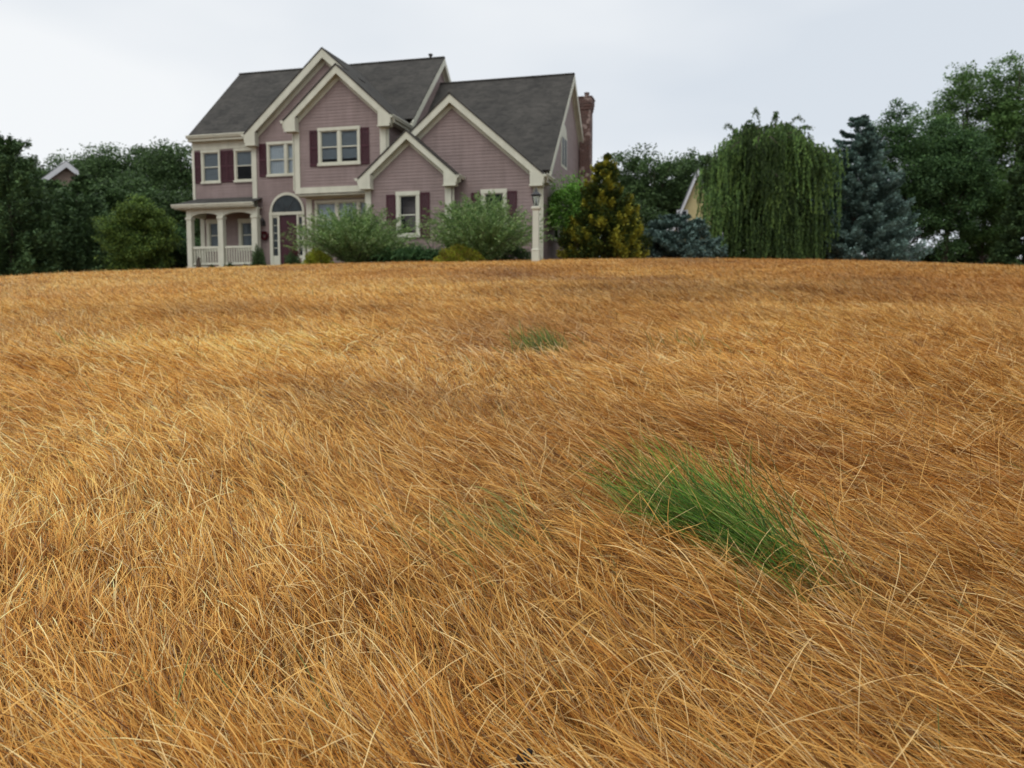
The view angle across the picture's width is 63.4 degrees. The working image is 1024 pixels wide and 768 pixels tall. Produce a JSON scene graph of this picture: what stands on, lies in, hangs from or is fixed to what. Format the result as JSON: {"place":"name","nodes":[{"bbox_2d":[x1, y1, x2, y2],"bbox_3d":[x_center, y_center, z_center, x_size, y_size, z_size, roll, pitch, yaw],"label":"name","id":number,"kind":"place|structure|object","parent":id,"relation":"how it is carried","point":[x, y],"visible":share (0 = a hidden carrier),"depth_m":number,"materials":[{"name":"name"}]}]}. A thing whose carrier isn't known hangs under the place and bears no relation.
{"place":"outdoors","nodes":[
{"label":"outdoors","id":0,"kind":"place"},
{"bbox_2d":[291,240,301,263],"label":"shrub","id":1,"kind":"object","parent":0,"point":[296,254],"visible":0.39,"depth_m":30.59,"materials":[{"name":"green plant"}]},
{"bbox_2d":[365,245,382,262],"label":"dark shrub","id":2,"kind":"object","parent":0,"point":[373,259],"visible":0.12,"depth_m":28.26,"materials":[{"name":"green plant"}]},
{"bbox_2d":[0,256,1023,767],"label":"ground","id":3,"kind":"structure","parent":0,"point":[404,567],"depth_m":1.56,"materials":[{"name":"yellow plant"}]},
{"bbox_2d":[13,154,50,178],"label":"oak tree","id":4,"kind":"object","parent":3,"relation":"on","point":[44,172],"visible":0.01,"depth_m":62.57,"materials":[{"name":"green plant"}]},
{"bbox_2d":[0,131,74,276],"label":"white pine","id":5,"kind":"object","parent":3,"relation":"on","point":[15,217],"visible":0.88,"depth_m":36.88,"materials":[{"name":"green plant"}]},
{"bbox_2d":[17,178,69,234],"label":"oak tree","id":6,"kind":"object","parent":3,"relation":"on","point":[52,184],"visible":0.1,"depth_m":48.88,"materials":[{"name":"green plant"}]},
{"bbox_2d":[15,153,93,175],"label":"oak tree","id":7,"kind":"object","parent":3,"relation":"on","point":[58,163],"visible":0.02,"depth_m":66.77,"materials":[{"name":"green plant"}]},
{"bbox_2d":[41,160,78,185],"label":"neighbour house","id":8,"kind":"structure","parent":3,"relation":"on","point":[65,170],"depth_m":54.80,"materials":[{"name":"paint"}]},
{"bbox_2d":[6,188,122,272],"bbox_3d":[-21.172,-6.683,40.469,6.342,5.657,6.507,-4,6,-38],"label":"white pine","id":9,"kind":"object","parent":3,"relation":"on","point":[83,211],"visible":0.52,"depth_m":39.29,"materials":[{"name":"green plant"}]},
{"bbox_2d":[44,154,115,177],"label":"oak tree","id":10,"kind":"object","parent":3,"relation":"on","point":[75,163],"depth_m":70.55,"materials":[{"name":"green plant"}]},
{"bbox_2d":[34,329,129,350],"bbox_3d":[-2.262,-0.210,4.375,0.468,0.175,0.589,-2,5,-21],"label":"green grass tuft","id":11,"kind":"object","parent":3,"relation":"on","point":[79,341],"visible":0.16,"depth_m":4.43,"materials":[{"name":"green plant"}]},
{"bbox_2d":[42,171,132,257],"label":"oak tree","id":12,"kind":"object","parent":3,"relation":"on","point":[80,182],"visible":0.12,"depth_m":48.09,"materials":[{"name":"green plant"}]},
{"bbox_2d":[54,142,137,183],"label":"oak tree","id":13,"kind":"object","parent":3,"relation":"on","point":[106,160],"visible":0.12,"depth_m":63.46,"materials":[{"name":"green plant"}]},
{"bbox_2d":[84,174,161,246],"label":"oak tree","id":14,"kind":"object","parent":3,"relation":"on","point":[137,185],"visible":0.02,"depth_m":50.37,"materials":[{"name":"green plant"}]},
{"bbox_2d":[90,193,184,270],"bbox_3d":[-16.792,-6.355,37.150,3.980,4.375,3.657,-2,5,-19],"label":"olive green tree","id":15,"kind":"object","parent":3,"relation":"on","point":[140,213],"visible":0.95,"depth_m":36.50,"materials":[{"name":"green plant"}]},
{"bbox_2d":[92,136,191,194],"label":"oak tree","id":16,"kind":"object","parent":3,"relation":"on","point":[134,151],"visible":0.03,"depth_m":62.47,"materials":[{"name":"green plant"}]},
{"bbox_2d":[110,141,192,195],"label":"oak tree","id":17,"kind":"object","parent":3,"relation":"on","point":[156,174],"visible":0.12,"depth_m":59.74,"materials":[{"name":"green plant"}]},
{"bbox_2d":[158,256,165,269],"bbox_3d":[-14.449,-4.729,34.219,0.827,1.078,0.696,0,5,0],"label":"dwarf spruce","id":18,"kind":"object","parent":3,"relation":"on","point":[161,266],"visible":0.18,"depth_m":34.16,"materials":[{"name":"green plant"}]},
{"bbox_2d":[128,183,200,264],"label":"oak tree","id":19,"kind":"object","parent":3,"relation":"on","point":[167,199],"visible":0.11,"depth_m":47.96,"materials":[{"name":"green plant"}]},
{"bbox_2d":[142,225,201,268],"bbox_3d":[-16.278,-6.236,40.237,3.554,3.086,2.750,-2,5,-21],"label":"bush","id":20,"kind":"object","parent":3,"relation":"on","point":[179,256],"visible":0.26,"depth_m":39.85,"materials":[{"name":"green plant"}]},
{"bbox_2d":[196,256,200,267],"bbox_3d":[-13.236,-5.089,34.972,0.190,0.590,0.200,0,5,0],"label":"garden ornament","id":21,"kind":"object","parent":3,"relation":"on","point":[198,263],"visible":0.88,"depth_m":34.91,"materials":[{"name":"grey stone"}]},
{"bbox_2d":[250,245,265,265],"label":"boxwood","id":22,"kind":"object","parent":3,"relation":"on","point":[257,258],"visible":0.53,"depth_m":32.89,"materials":[{"name":"green plant"}]},
{"bbox_2d":[281,251,300,264],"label":"dark shrub","id":23,"kind":"object","parent":3,"relation":"on","point":[290,259],"visible":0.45,"depth_m":30.24,"materials":[{"name":"green plant"}]},
{"bbox_2d":[300,246,335,264],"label":"spirea shrub","id":24,"kind":"object","parent":3,"relation":"on","point":[315,256],"visible":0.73,"depth_m":27.62,"materials":[{"name":"green plant"}]},
{"bbox_2d":[280,203,427,262],"bbox_3d":[-5.477,-4.985,28.184,5.024,2.359,5.231,0,5,0],"label":"willow shrub","id":25,"kind":"object","parent":3,"relation":"on","point":[349,238],"visible":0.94,"depth_m":27.55,"materials":[{"name":"green plant"}]},
{"bbox_2d":[171,47,594,267],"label":"suburban house","id":26,"kind":"structure","parent":3,"relation":"on","point":[275,151],"depth_m":33.38,"materials":[{"name":"pink paint"}]},
{"bbox_2d":[200,149,220,183],"bbox_3d":[-12.892,-9.298,35.502,0.980,1.410,0.147,1,5,15],"label":"window","id":27,"kind":"structure","parent":26,"relation":"in","point":[210,159],"depth_m":35.55,"materials":[{"name":"beige glass"}]},
{"bbox_2d":[206,219,217,251],"bbox_3d":[-12.919,-6.498,36.211,0.990,1.390,0.147,1,5,15],"label":"window","id":28,"kind":"structure","parent":26,"relation":"in","point":[211,224],"depth_m":36.27,"materials":[{"name":"beige paint"}]},
{"bbox_2d":[233,148,251,182],"bbox_3d":[-11.344,-9.265,35.100,0.980,1.410,0.147,1,5,15],"label":"window","id":29,"kind":"structure","parent":26,"relation":"in","point":[242,156],"depth_m":35.14,"materials":[{"name":"beige paint"}]},
{"bbox_2d":[238,218,251,250],"bbox_3d":[-11.395,-6.455,35.816,0.980,1.370,0.147,1,5,15],"label":"window","id":30,"kind":"structure","parent":26,"relation":"in","point":[244,225],"depth_m":35.87,"materials":[{"name":"beige paint"}]},
{"bbox_2d":[261,231,268,239],"bbox_3d":[-10.384,-6.216,34.715,0.414,0.408,0.152,1,5,15],"label":"door wreath","id":31,"kind":"object","parent":26,"relation":"attached to","point":[266,236],"depth_m":34.69,"materials":[{"name":"red plant"}]},
{"bbox_2d":[266,141,292,176],"bbox_3d":[-9.343,-9.310,34.272,1.790,1.420,0.164,1,5,15],"label":"window","id":32,"kind":"structure","parent":26,"relation":"in","point":[279,154],"depth_m":34.38,"materials":[{"name":"beige paint"}]},
{"bbox_2d":[280,215,296,263],"bbox_3d":[-9.292,-5.948,34.565,0.800,2.170,0.058,1,5,15],"label":"door","id":33,"kind":"structure","parent":26,"relation":"in","point":[292,219],"depth_m":34.53,"materials":[{"name":"red paint"}]},
{"bbox_2d":[317,125,360,166],"bbox_3d":[-6.623,-9.109,31.755,1.810,1.440,0.147,1,5,15],"label":"window","id":34,"kind":"structure","parent":26,"relation":"in","point":[338,143],"depth_m":31.75,"materials":[{"name":"beige paint"}]},
{"bbox_2d":[314,199,364,236],"bbox_3d":[-6.443,-6.492,32.557,2.860,1.490,0.164,1,5,15],"label":"window","id":35,"kind":"structure","parent":26,"relation":"in","point":[319,204],"depth_m":32.63,"materials":[{"name":"beige paint"}]},
{"bbox_2d":[395,191,419,237],"bbox_3d":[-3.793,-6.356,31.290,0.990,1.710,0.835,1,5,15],"label":"window","id":36,"kind":"structure","parent":26,"relation":"in","point":[399,195],"depth_m":30.93,"materials":[{"name":"beige paint"}]},
{"bbox_2d":[481,188,506,218],"bbox_3d":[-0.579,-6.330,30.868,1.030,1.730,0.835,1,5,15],"label":"window","id":37,"kind":"structure","parent":26,"relation":"in","point":[484,192],"depth_m":30.49,"materials":[{"name":"beige paint"}]},
{"bbox_2d":[554,205,558,241],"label":"window","id":38,"kind":"structure","parent":26,"relation":"in","point":[556,233],"depth_m":32.86,"materials":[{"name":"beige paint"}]},
{"bbox_2d":[561,134,566,170],"bbox_3d":[2.148,-9.537,34.104,0.024,1.300,1.200,1,5,15],"label":"window","id":39,"kind":"structure","parent":26,"relation":"in","point":[563,139],"depth_m":34.07,"materials":[{"name":"beige paint"}]},
{"bbox_2d":[367,240,437,262],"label":"daylily clump","id":40,"kind":"object","parent":3,"relation":"on","point":[391,255],"visible":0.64,"depth_m":27.84,"materials":[{"name":"green plant"}]},
{"bbox_2d":[377,241,452,261],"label":"daylily clump","id":41,"kind":"object","parent":3,"relation":"on","point":[427,255],"visible":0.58,"depth_m":27.95,"materials":[{"name":"green plant"}]},
{"bbox_2d":[436,201,461,249],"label":"willow shrub","id":42,"kind":"object","parent":3,"relation":"on","point":[448,246],"visible":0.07,"depth_m":27.77,"materials":[{"name":"green plant"}]},
{"bbox_2d":[432,243,486,261],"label":"spirea shrub","id":43,"kind":"object","parent":3,"relation":"on","point":[464,254],"visible":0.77,"depth_m":26.66,"materials":[{"name":"green plant"}]},
{"bbox_2d":[414,190,556,260],"bbox_3d":[-1.018,-5.180,27.641,4.476,2.580,4.908,3,6,35],"label":"willow shrub","id":44,"kind":"object","parent":3,"relation":"on","point":[484,233],"visible":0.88,"depth_m":26.97,"materials":[{"name":"green plant"}]},
{"bbox_2d":[374,468,602,613],"bbox_3d":[-0.045,0.290,1.736,0.541,0.211,0.486,3,5,28],"label":"green grass tuft","id":45,"kind":"object","parent":3,"relation":"on","point":[500,527],"visible":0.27,"depth_m":1.72,"materials":[{"name":"green plant"}]},
{"bbox_2d":[491,243,542,260],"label":"dark shrub","id":46,"kind":"object","parent":3,"relation":"on","point":[517,253],"visible":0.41,"depth_m":28.37,"materials":[{"name":"green plant"}]},
{"bbox_2d":[516,748,532,767],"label":"dirt clod","id":47,"kind":"object","parent":3,"relation":"on","point":[519,757],"visible":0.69,"depth_m":0.94,"materials":[{"name":"soil"}]},
{"bbox_2d":[531,187,540,261],"bbox_3d":[0.745,-4.882,25.682,0.319,2.429,0.319,1,5,15],"label":"lamp post","id":48,"kind":"object","parent":3,"relation":"on","point":[536,209],"visible":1,"depth_m":25.61,"materials":[{"name":"white metal"}]},
{"bbox_2d":[492,314,585,357],"bbox_3d":[0.137,-0.238,4.316,0.431,0.281,0.537,2,5,25],"label":"green grass tuft","id":49,"kind":"object","parent":3,"relation":"on","point":[535,345],"visible":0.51,"depth_m":4.32,"materials":[{"name":"green plant"}]},
{"bbox_2d":[544,170,606,258],"bbox_3d":[2.083,-6.325,31.778,3.567,3.602,3.009,0,5,0],"label":"ornamental tree","id":50,"kind":"object","parent":3,"relation":"on","point":[567,193],"visible":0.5,"depth_m":31.20,"materials":[{"name":"green plant"}]},
{"bbox_2d":[556,153,652,258],"bbox_3d":[3.428,-6.378,31.062,3.581,4.463,3.462,0,5,0],"label":"golden cypress","id":51,"kind":"object","parent":3,"relation":"on","point":[621,236],"visible":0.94,"depth_m":30.38,"materials":[{"name":"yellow plant"}]},
{"bbox_2d":[597,160,650,218],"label":"oak tree","id":52,"kind":"object","parent":3,"relation":"on","point":[623,183],"visible":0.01,"depth_m":63.35,"materials":[{"name":"green plant"}]},
{"bbox_2d":[608,197,671,253],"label":"bush","id":53,"kind":"object","parent":3,"relation":"on","point":[653,215],"visible":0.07,"depth_m":43.24,"materials":[{"name":"green plant"}]},
{"bbox_2d":[595,142,706,230],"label":"oak tree","id":54,"kind":"object","parent":3,"relation":"on","point":[641,188],"visible":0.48,"depth_m":59.47,"materials":[{"name":"green plant"}]},
{"bbox_2d":[639,212,728,258],"bbox_3d":[6.372,-5.552,32.139,3.978,2.131,4.195,1,5,16],"label":"blue spruce","id":55,"kind":"object","parent":3,"relation":"on","point":[687,242],"visible":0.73,"depth_m":31.38,"materials":[{"name":"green plant"}]},
{"bbox_2d":[647,147,723,218],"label":"oak tree","id":56,"kind":"object","parent":3,"relation":"on","point":[700,160],"visible":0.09,"depth_m":61.65,"materials":[{"name":"green plant"}]},
{"bbox_2d":[666,168,723,255],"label":"neighbour house","id":57,"kind":"structure","parent":3,"relation":"on","point":[689,205],"depth_m":52.25,"materials":[{"name":"yellow paint"}]},
{"bbox_2d":[677,210,687,230],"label":"window","id":58,"kind":"structure","parent":57,"relation":"in","point":[685,212],"depth_m":52.35,"materials":[{"name":"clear glass"}]},
{"bbox_2d":[636,324,763,351],"bbox_3d":[1.032,-0.234,4.624,0.701,0.196,0.499,0,5,0],"label":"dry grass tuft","id":59,"kind":"object","parent":3,"relation":"on","point":[684,340],"visible":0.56,"depth_m":4.61,"materials":[{"name":"plant"}]},
{"bbox_2d":[558,419,931,648],"bbox_3d":[0.390,0.243,1.741,0.579,0.332,0.999,-3,6,-30],"label":"green grass tuft","id":60,"kind":"object","parent":3,"relation":"on","point":[706,505],"visible":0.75,"depth_m":1.65,"materials":[{"name":"green plant"}]},
{"bbox_2d":[693,107,849,259],"bbox_3d":[10.862,-8.300,35.231,6.109,6.830,6.191,0,5,0],"label":"weeping tree","id":61,"kind":"object","parent":3,"relation":"on","point":[765,178],"visible":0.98,"depth_m":34.05,"materials":[{"name":"green plant"}]},
{"bbox_2d":[811,163,861,206],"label":"deciduous tree","id":62,"kind":"object","parent":3,"relation":"on","point":[822,197],"depth_m":40.69,"materials":[{"name":"green plant"}]},
{"bbox_2d":[804,114,931,261],"bbox_3d":[15.497,-8.381,37.284,6.577,7.293,6.512,0,5,0],"label":"blue spruce","id":63,"kind":"object","parent":3,"relation":"on","point":[860,231],"visible":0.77,"depth_m":36.14,"materials":[{"name":"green plant"}]},
{"bbox_2d":[850,97,967,250],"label":"deciduous tree","id":64,"kind":"object","parent":3,"relation":"on","point":[915,160],"visible":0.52,"depth_m":40.77,"materials":[{"name":"green plant"}]},
{"bbox_2d":[899,117,1003,263],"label":"deciduous tree","id":65,"kind":"object","parent":3,"relation":"on","point":[963,177],"visible":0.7,"depth_m":40.99,"materials":[{"name":"green plant"}]},
{"bbox_2d":[913,239,1000,263],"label":"bush","id":66,"kind":"object","parent":3,"relation":"on","point":[974,260],"visible":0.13,"depth_m":45.02,"materials":[{"name":"green plant"}]},
{"bbox_2d":[908,59,1023,257],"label":"poplar tree","id":67,"kind":"object","parent":3,"relation":"on","point":[964,91],"visible":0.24,"depth_m":45.01,"materials":[{"name":"green plant"}]},
{"bbox_2d":[955,173,1023,263],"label":"deciduous tree","id":68,"kind":"object","parent":3,"relation":"on","point":[984,235],"visible":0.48,"depth_m":42.71,"materials":[{"name":"green plant"}]},
{"bbox_2d":[962,50,1023,225],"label":"poplar tree","id":69,"kind":"object","parent":3,"relation":"on","point":[1009,105],"visible":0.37,"depth_m":44.26,"materials":[{"name":"green plant"}]},
{"bbox_2d":[987,117,1023,264],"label":"dark spruce","id":70,"kind":"object","parent":3,"relation":"on","point":[1009,248],"visible":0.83,"depth_m":39.42,"materials":[{"name":"green plant"}]},
{"bbox_2d":[0,0,1023,256],"label":"sky","id":71,"kind":"structure","parent":0,"point":[670,74],"materials":[{"name":"white"}]}
]}

